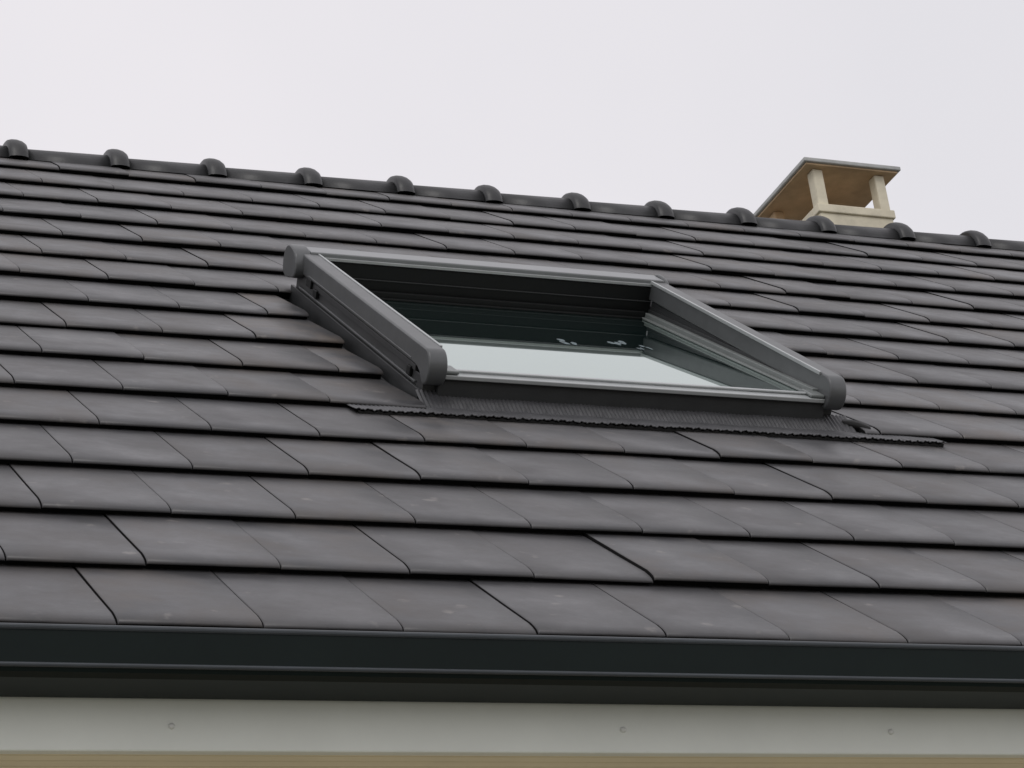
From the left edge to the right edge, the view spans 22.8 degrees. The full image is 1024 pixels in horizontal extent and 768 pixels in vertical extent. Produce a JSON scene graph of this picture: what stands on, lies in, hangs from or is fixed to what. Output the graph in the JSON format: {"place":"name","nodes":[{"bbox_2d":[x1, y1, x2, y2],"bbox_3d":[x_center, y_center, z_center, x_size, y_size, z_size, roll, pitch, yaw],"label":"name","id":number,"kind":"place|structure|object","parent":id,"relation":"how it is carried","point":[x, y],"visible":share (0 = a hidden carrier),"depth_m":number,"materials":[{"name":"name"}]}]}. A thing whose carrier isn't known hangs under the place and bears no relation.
{"place":"outdoors","nodes":[
{"label":"outdoors","id":0,"kind":"place"},
{"bbox_2d":[369,290,644,318],"bbox_3d":[-0.075,-0.233,7.490,1.025,0.034,0.033,4,-27,-22],"label":"sash top","id":1,"kind":"object","parent":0,"point":[497,304],"visible":0.55,"depth_m":7.50,"materials":[{"name":"black metal"}]},
{"bbox_2d":[0,155,1023,645],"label":"roof tiles","id":2,"kind":"object","parent":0,"point":[188,437],"visible":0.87,"depth_m":5.76,"materials":[{"name":"ceramic"}]},
{"bbox_2d":[0,139,1023,250],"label":"ridge tiles","id":3,"kind":"object","parent":2,"relation":"on","point":[396,184],"visible":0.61,"depth_m":9.89,"materials":[{"name":"ceramic"}]},
{"bbox_2d":[345,404,946,442],"bbox_3d":[0.363,0.099,6.317,1.614,0.063,0.090,4,-27,-22],"label":"apron flashing","id":4,"kind":"object","parent":2,"relation":"on","point":[626,421],"visible":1,"depth_m":6.29,"materials":[{"name":"grey metal"}]},
{"bbox_2d":[415,389,856,432],"bbox_3d":[0.330,0.073,6.391,1.200,0.078,0.045,4,-27,-22],"label":"apron upstand","id":5,"kind":"object","parent":4,"relation":"attached to","point":[430,398],"visible":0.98,"depth_m":6.37,"materials":[{"name":"grey metal"}]},
{"bbox_2d":[356,409,943,446],"bbox_3d":[0.375,0.114,6.282,1.600,0.024,0.027,4,-27,-22],"label":"foam strip","id":6,"kind":"object","parent":2,"relation":"on","point":[633,427],"visible":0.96,"depth_m":6.26,"materials":[{"name":"black rubber"}]},
{"bbox_2d":[841,419,870,429],"bbox_3d":[0.889,0.110,6.609,0.086,0.058,0.020,-9,-25,4],"label":"flashing fold","id":7,"kind":"object","parent":2,"relation":"on","point":[855,424],"visible":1,"depth_m":6.61,"materials":[{"name":"black metal"}]},
{"bbox_2d":[0,0,1023,240],"label":"sky","id":8,"kind":"structure","parent":0,"point":[691,105],"materials":[{"name":"white"}]},
{"bbox_2d":[446,369,824,402],"bbox_3d":[0.314,0.006,6.404,1.056,0.044,0.044,4,-27,-22],"label":"bottom rail","id":9,"kind":"object","parent":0,"point":[611,384],"visible":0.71,"depth_m":6.39,"materials":[{"name":"grey metal"}]},
{"bbox_2d":[642,313,817,390],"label":"sash sides","id":10,"kind":"object","parent":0,"point":[776,375],"visible":0.51,"depth_m":7.10,"materials":[{"name":"grey metal"}]},
{"bbox_3d":[1.521,-0.019,7.883,9.250,3.419,4.074,4,-27,-22],"label":"roof deck","id":11,"kind":"object","parent":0,"visible":0},
{"bbox_2d":[330,261,650,312],"bbox_3d":[-0.088,-0.240,7.526,1.071,0.167,0.150,4,-27,-22],"label":"head frame","id":12,"kind":"object","parent":11,"relation":"on","point":[472,279],"visible":0.28,"depth_m":7.51,"materials":[{"name":"black metal"}]},
{"bbox_2d":[307,247,663,283],"bbox_3d":[-0.071,-0.347,7.526,1.125,0.066,0.074,4,-27,-22],"label":"top casing","id":13,"kind":"object","parent":12,"relation":"on","point":[471,264],"visible":0.84,"depth_m":7.50,"materials":[{"name":"metal"}]},
{"bbox_2d":[325,257,651,286],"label":"top casing trim","id":14,"kind":"structure","parent":13,"relation":"attached to","point":[486,272],"depth_m":7.48,"materials":[{"name":"grey metal"}]},
{"bbox_2d":[651,274,668,302],"bbox_3d":[0.449,-0.280,7.748,0.017,0.128,0.132,3,-27,-20],"label":"hood end","id":15,"kind":"object","parent":13,"relation":"attached to","point":[661,277],"visible":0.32,"depth_m":7.72,"materials":[{"name":"grey metal"}]},
{"bbox_2d":[353,278,650,301],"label":"head seals","id":16,"kind":"object","parent":12,"relation":"attached to","point":[500,290],"visible":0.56,"depth_m":7.51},
{"bbox_2d":[296,278,831,418],"bbox_3d":[0.103,-0.069,6.983,1.172,0.908,1.048,4,-27,-22],"label":"frame","id":17,"kind":"object","parent":11,"relation":"on","point":[583,397],"visible":0.34,"depth_m":6.41,"materials":[{"name":"grey metal"}]},
{"bbox_2d":[283,244,309,278],"bbox_3d":[-0.620,-0.347,7.315,0.054,0.128,0.131,4,-27,-22],"label":"hood end","id":18,"kind":"object","parent":17,"relation":"attached to","point":[293,262],"visible":0.91,"depth_m":7.27,"materials":[{"name":"grey metal"}]},
{"bbox_2d":[306,277,412,375],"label":"hinge parts","id":19,"kind":"object","parent":17,"relation":"attached to","point":[315,295],"visible":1,"depth_m":7.11,"materials":[{"name":"black metal"}]},
{"bbox_2d":[303,254,447,385],"bbox_3d":[-0.388,-0.193,6.737,0.052,0.877,1.002,3,-27,-20],"label":"side cover","id":20,"kind":"object","parent":17,"relation":"attached to","point":[428,358],"visible":0.99,"depth_m":6.53,"materials":[{"name":"grey metal"}]},
{"bbox_2d":[308,276,410,357],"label":"side cover ridges","id":21,"kind":"object","parent":20,"relation":"attached to","point":[361,317],"visible":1,"depth_m":6.68,"materials":[{"name":"grey metal"}]},
{"bbox_2d":[302,276,735,370],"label":"side cover grooves","id":22,"kind":"object","parent":17,"relation":"on","point":[371,332],"visible":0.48,"depth_m":6.90,"materials":[{"name":"grey metal"}]},
{"bbox_2d":[289,284,832,414],"bbox_3d":[0.096,-0.076,7.004,1.190,0.858,1.007,4,-27,-22],"label":"side upstand","id":23,"kind":"object","parent":17,"relation":"on","point":[354,344],"visible":0.39,"depth_m":6.76,"materials":[{"name":"grey metal"}]},
{"bbox_2d":[299,286,415,382],"bbox_3d":[-0.424,-0.142,6.771,0.006,0.738,0.879,3,-27,-20],"label":"frame ledge","id":24,"kind":"object","parent":23,"relation":"attached to","point":[359,336],"visible":1,"depth_m":6.70,"materials":[{"name":"grey metal"}]},
{"bbox_2d":[318,254,820,374],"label":"cover trims","id":25,"kind":"object","parent":17,"relation":"attached to","point":[759,340],"visible":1,"depth_m":6.96,"materials":[{"name":"metal"}]},
{"bbox_2d":[382,300,797,390],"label":"glazing","id":26,"kind":"structure","parent":17,"relation":"on","point":[493,339],"depth_m":6.92,"materials":[{"name":"clear glass"}]},
{"bbox_2d":[557,339,652,349],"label":"pane droplets","id":27,"kind":"object","parent":26,"relation":"on","point":[574,343],"visible":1,"depth_m":7.08},
{"bbox_2d":[648,310,772,368],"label":"sash seals","id":28,"kind":"object","parent":26,"relation":"on","point":[734,349],"visible":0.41,"depth_m":7.31,"materials":[{"name":"black rubber"}]},
{"bbox_2d":[444,379,823,404],"bbox_3d":[0.319,0.021,6.387,1.055,0.006,0.006,4,-27,-22],"label":"bottom seal","id":29,"kind":"object","parent":17,"relation":"attached to","point":[605,390],"visible":1,"depth_m":6.38,"materials":[{"name":"black rubber"}]},
{"bbox_2d":[447,365,824,397],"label":"bottom corner blocks","id":30,"kind":"structure","parent":17,"relation":"attached to","point":[451,370],"depth_m":6.57,"materials":[{"name":"grey metal"}]},
{"bbox_2d":[649,282,845,409],"bbox_3d":[0.635,-0.128,7.152,0.052,0.877,1.002,3,-27,-20],"label":"side cover","id":31,"kind":"object","parent":17,"relation":"attached to","point":[829,385],"visible":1,"depth_m":6.99,"materials":[{"name":"grey metal"}]},
{"label":"ground","id":32,"kind":"structure","parent":0,"visible":0},
{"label":"walls","id":33,"kind":"object","parent":32,"relation":"on","visible":0},
{"bbox_2d":[0,697,1023,757],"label":"fascia","id":34,"kind":"structure","parent":33,"relation":"attached to","point":[44,725],"depth_m":4.36,"materials":[{"name":"white paint"}]},
{"bbox_2d":[0,623,1023,708],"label":"rain gutter","id":35,"kind":"object","parent":34,"relation":"attached to","point":[93,661],"depth_m":4.30,"materials":[{"name":"black metal"}]},
{"bbox_2d":[168,723,893,734],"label":"fascia screws","id":36,"kind":"object","parent":34,"relation":"in","point":[171,726],"visible":1,"depth_m":4.45,"materials":[{"name":"grey metal"}]},
{"bbox_2d":[0,754,1023,767],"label":"soffit","id":37,"kind":"structure","parent":33,"relation":"attached to","point":[177,761],"depth_m":4.40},
{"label":"rear slope","id":38,"kind":"object","parent":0,"visible":0},
{"bbox_2d":[754,157,900,227],"bbox_3d":[1.456,-0.330,11.172,0.485,1.152,0.605,4,-27,-22],"label":"chimney","id":39,"kind":"object","parent":38,"relation":"on","point":[837,192],"visible":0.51,"depth_m":11.22,"materials":[{"name":"beige concrete"}]}
]}

